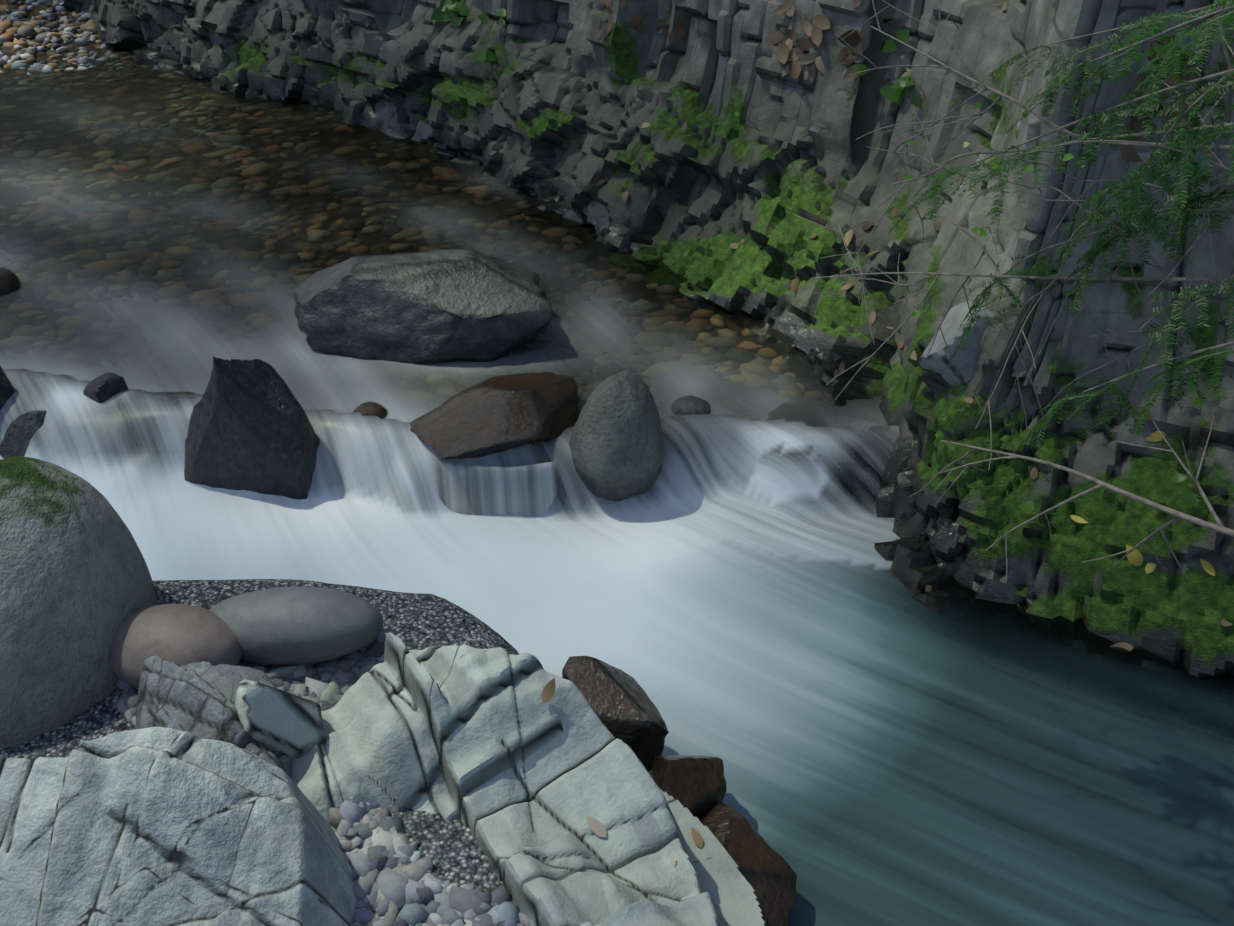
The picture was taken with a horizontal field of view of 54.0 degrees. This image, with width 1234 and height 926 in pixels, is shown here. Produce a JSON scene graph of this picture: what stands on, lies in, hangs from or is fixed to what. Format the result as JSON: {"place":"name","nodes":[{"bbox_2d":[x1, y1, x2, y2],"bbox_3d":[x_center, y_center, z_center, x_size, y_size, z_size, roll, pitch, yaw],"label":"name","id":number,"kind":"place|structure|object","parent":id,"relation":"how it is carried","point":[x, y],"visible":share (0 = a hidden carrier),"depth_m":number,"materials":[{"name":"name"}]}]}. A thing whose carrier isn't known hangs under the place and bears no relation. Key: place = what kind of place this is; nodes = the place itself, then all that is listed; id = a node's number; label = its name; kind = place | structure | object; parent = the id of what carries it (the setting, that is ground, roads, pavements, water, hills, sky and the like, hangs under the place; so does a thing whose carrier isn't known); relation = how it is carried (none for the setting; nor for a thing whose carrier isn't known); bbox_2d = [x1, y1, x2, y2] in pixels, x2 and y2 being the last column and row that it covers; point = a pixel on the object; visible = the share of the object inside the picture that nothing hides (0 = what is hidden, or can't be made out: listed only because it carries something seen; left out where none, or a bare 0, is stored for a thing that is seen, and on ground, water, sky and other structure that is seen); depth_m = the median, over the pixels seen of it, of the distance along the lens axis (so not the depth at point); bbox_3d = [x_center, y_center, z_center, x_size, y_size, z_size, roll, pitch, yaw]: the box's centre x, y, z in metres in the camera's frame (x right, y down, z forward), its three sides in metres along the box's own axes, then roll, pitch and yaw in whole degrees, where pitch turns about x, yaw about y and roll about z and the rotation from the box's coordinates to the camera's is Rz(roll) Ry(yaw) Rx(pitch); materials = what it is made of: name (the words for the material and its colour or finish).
{"place":"outdoors","nodes":[
{"label":"outdoors","id":0,"kind":"place"},
{"bbox_2d":[0,0,518,892],"bbox_3d":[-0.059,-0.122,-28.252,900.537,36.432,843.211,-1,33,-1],"label":"ground","id":1,"kind":"structure","parent":0,"point":[452,850],"depth_m":2.79,"materials":[{"name":"grey gravel"}]},
{"bbox_2d":[0,365,14,409],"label":"rock","id":2,"kind":"object","parent":1,"relation":"on","point":[7,390],"visible":0.21,"depth_m":4.08,"materials":[{"name":"grey stone"}]},
{"bbox_2d":[0,267,19,295],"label":"rock","id":3,"kind":"object","parent":1,"relation":"on","point":[9,281],"visible":0.65,"depth_m":4.72,"materials":[{"name":"stone"}]},
{"bbox_2d":[0,410,46,458],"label":"lip rock","id":4,"kind":"object","parent":1,"relation":"on","point":[22,429],"visible":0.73,"depth_m":4.00,"materials":[{"name":"grey stone"}]},
{"bbox_2d":[0,19,98,50],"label":"pebbles","id":5,"kind":"object","parent":1,"relation":"on","point":[8,26],"visible":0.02,"depth_m":7.96,"materials":[{"name":"stone"}]},
{"bbox_2d":[0,0,118,74],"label":"pebbles","id":6,"kind":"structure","parent":1,"relation":"on","point":[17,60],"depth_m":7.85,"materials":[{"name":"stone"}]},
{"bbox_2d":[0,456,156,748],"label":"round boulder","id":7,"kind":"object","parent":1,"relation":"on","point":[77,588],"visible":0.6,"depth_m":2.51,"materials":[{"name":"stone"}]},
{"bbox_2d":[83,372,127,402],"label":"lip rock","id":8,"kind":"object","parent":1,"relation":"on","point":[104,387],"visible":0.62,"depth_m":4.04,"materials":[{"name":"grey stone"}]},
{"bbox_2d":[0,727,355,925],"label":"outcrop","id":9,"kind":"object","parent":1,"relation":"on","point":[156,826],"visible":0.98,"depth_m":2.02,"materials":[{"name":"grey stone"}]},
{"bbox_2d":[134,655,292,778],"bbox_3d":[-0.810,0.597,2.444,0.613,0.373,0.590,-1,33,-1],"label":"dark outcrop","id":10,"kind":"object","parent":1,"relation":"on","point":[197,699],"visible":0.27,"depth_m":2.37,"materials":[{"name":"grey stone"}]},
{"bbox_2d":[184,356,319,499],"bbox_3d":[-1.183,-0.055,3.958,0.454,0.795,0.366,-1,33,-1],"label":"boulder","id":11,"kind":"object","parent":1,"relation":"on","point":[250,427],"visible":0.75,"depth_m":3.79,"materials":[{"name":"grey stone"}]},
{"bbox_2d":[115,631,527,925],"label":"bank gravel","id":12,"kind":"structure","parent":1,"relation":"on","point":[397,881],"depth_m":2.25,"materials":[{"name":"grey gravel"}]},
{"bbox_2d":[109,604,241,688],"bbox_3d":[-0.967,0.402,2.639,0.300,0.171,0.225,-1,33,-1],"label":"rock","id":13,"kind":"object","parent":12,"relation":"on","point":[181,634],"visible":0.56,"depth_m":2.57,"materials":[{"name":"brown stone"}]},
{"bbox_2d":[234,679,326,758],"bbox_3d":[-0.666,0.524,2.407,0.186,0.311,0.170,-1,33,-1],"label":"pale block","id":14,"kind":"object","parent":12,"relation":"on","point":[290,725],"depth_m":2.33,"materials":[{"name":"grey stone"}]},
{"bbox_2d":[210,587,382,664],"bbox_3d":[-0.731,0.363,2.702,0.422,0.164,0.188,-1,33,-1],"label":"grey cobble","id":15,"kind":"object","parent":12,"relation":"on","point":[288,625],"visible":0.85,"depth_m":2.63,"materials":[{"name":"grey stone"}]},
{"bbox_2d":[353,401,387,418],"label":"lip rock","id":16,"kind":"object","parent":1,"relation":"on","point":[370,408],"visible":0.6,"depth_m":3.96,"materials":[{"name":"brown stone"}]},
{"bbox_2d":[293,249,555,363],"bbox_3d":[-0.712,-0.547,4.467,0.985,0.477,0.634,-1,33,-1],"label":"boulder","id":17,"kind":"object","parent":1,"relation":"on","point":[449,305],"visible":0.81,"depth_m":4.23,"materials":[{"name":"grey stone"}]},
{"bbox_2d":[410,372,577,459],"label":"brown slab","id":18,"kind":"structure","parent":1,"relation":"on","point":[496,414],"depth_m":3.83,"materials":[{"name":"brown stone"}]},
{"bbox_2d":[292,633,764,925],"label":"pale outcrop","id":19,"kind":"object","parent":1,"relation":"on","point":[504,764],"visible":0.81,"depth_m":2.35,"materials":[{"name":"grey stone"}]},
{"bbox_2d":[562,656,668,771],"bbox_3d":[-0.017,0.585,2.877,0.175,0.239,0.290,-15,36,-22],"label":"rock","id":20,"kind":"object","parent":1,"relation":"on","point":[623,706],"visible":0.65,"depth_m":2.80,"materials":[{"name":"brown stone"}]},
{"bbox_2d":[569,370,664,501],"bbox_3d":[0.000,-0.080,3.792,0.301,0.424,0.285,-1,33,-1],"label":"boulder","id":21,"kind":"object","parent":1,"relation":"on","point":[616,444],"visible":0.96,"depth_m":3.70,"materials":[{"name":"grey stone"}]},
{"bbox_2d":[61,0,1233,676],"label":"rock wall","id":22,"kind":"structure","parent":1,"relation":"on","point":[561,104],"depth_m":4.10,"materials":[{"name":"grey stone"}]},
{"bbox_2d":[431,0,1233,520],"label":"wall plants","id":23,"kind":"object","parent":22,"relation":"attached to","point":[457,12],"depth_m":4.23,"materials":[{"name":"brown plant"}]},
{"bbox_2d":[344,0,1232,866],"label":"leaf litter","id":24,"kind":"object","parent":23,"relation":"on","point":[790,58],"visible":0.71,"depth_m":4.22,"materials":[{"name":"brown plant"}]},
{"bbox_2d":[918,301,993,385],"bbox_3d":[1.022,-0.342,3.545,0.290,0.279,0.233,-1,33,-1],"label":"loose block","id":25,"kind":"object","parent":22,"relation":"attached to","point":[939,357],"visible":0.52,"depth_m":3.46,"materials":[{"name":"grey stone"}]},
{"bbox_2d":[671,395,710,414],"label":"lip rock","id":26,"kind":"object","parent":1,"relation":"on","point":[687,405],"visible":0.52,"depth_m":3.98,"materials":[{"name":"grey stone"}]},
{"bbox_2d":[699,802,796,925],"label":"rock","id":27,"kind":"object","parent":1,"relation":"on","point":[767,872],"visible":0.31,"depth_m":2.54,"materials":[{"name":"brown stone"}]},
{"bbox_2d":[436,459,558,516],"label":"waterfall","id":28,"kind":"structure","parent":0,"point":[526,490],"depth_m":3.76,"materials":[{"name":"liquid"}]},
{"bbox_2d":[0,45,1233,925],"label":"water","id":29,"kind":"structure","parent":0,"point":[729,588],"depth_m":3.75,"materials":[{"name":"white liquid"}]},
{"bbox_2d":[652,755,725,818],"bbox_3d":[0.153,0.748,2.704,0.183,0.207,0.286,-1,33,-1],"label":"rock","id":30,"kind":"object","parent":29,"relation":"on","point":[695,785],"visible":0.46,"depth_m":2.67,"materials":[{"name":"brown stone"}]},
{"bbox_2d":[793,0,1233,581],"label":"tree","id":31,"kind":"object","parent":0,"point":[1193,169],"depth_m":2.11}
]}

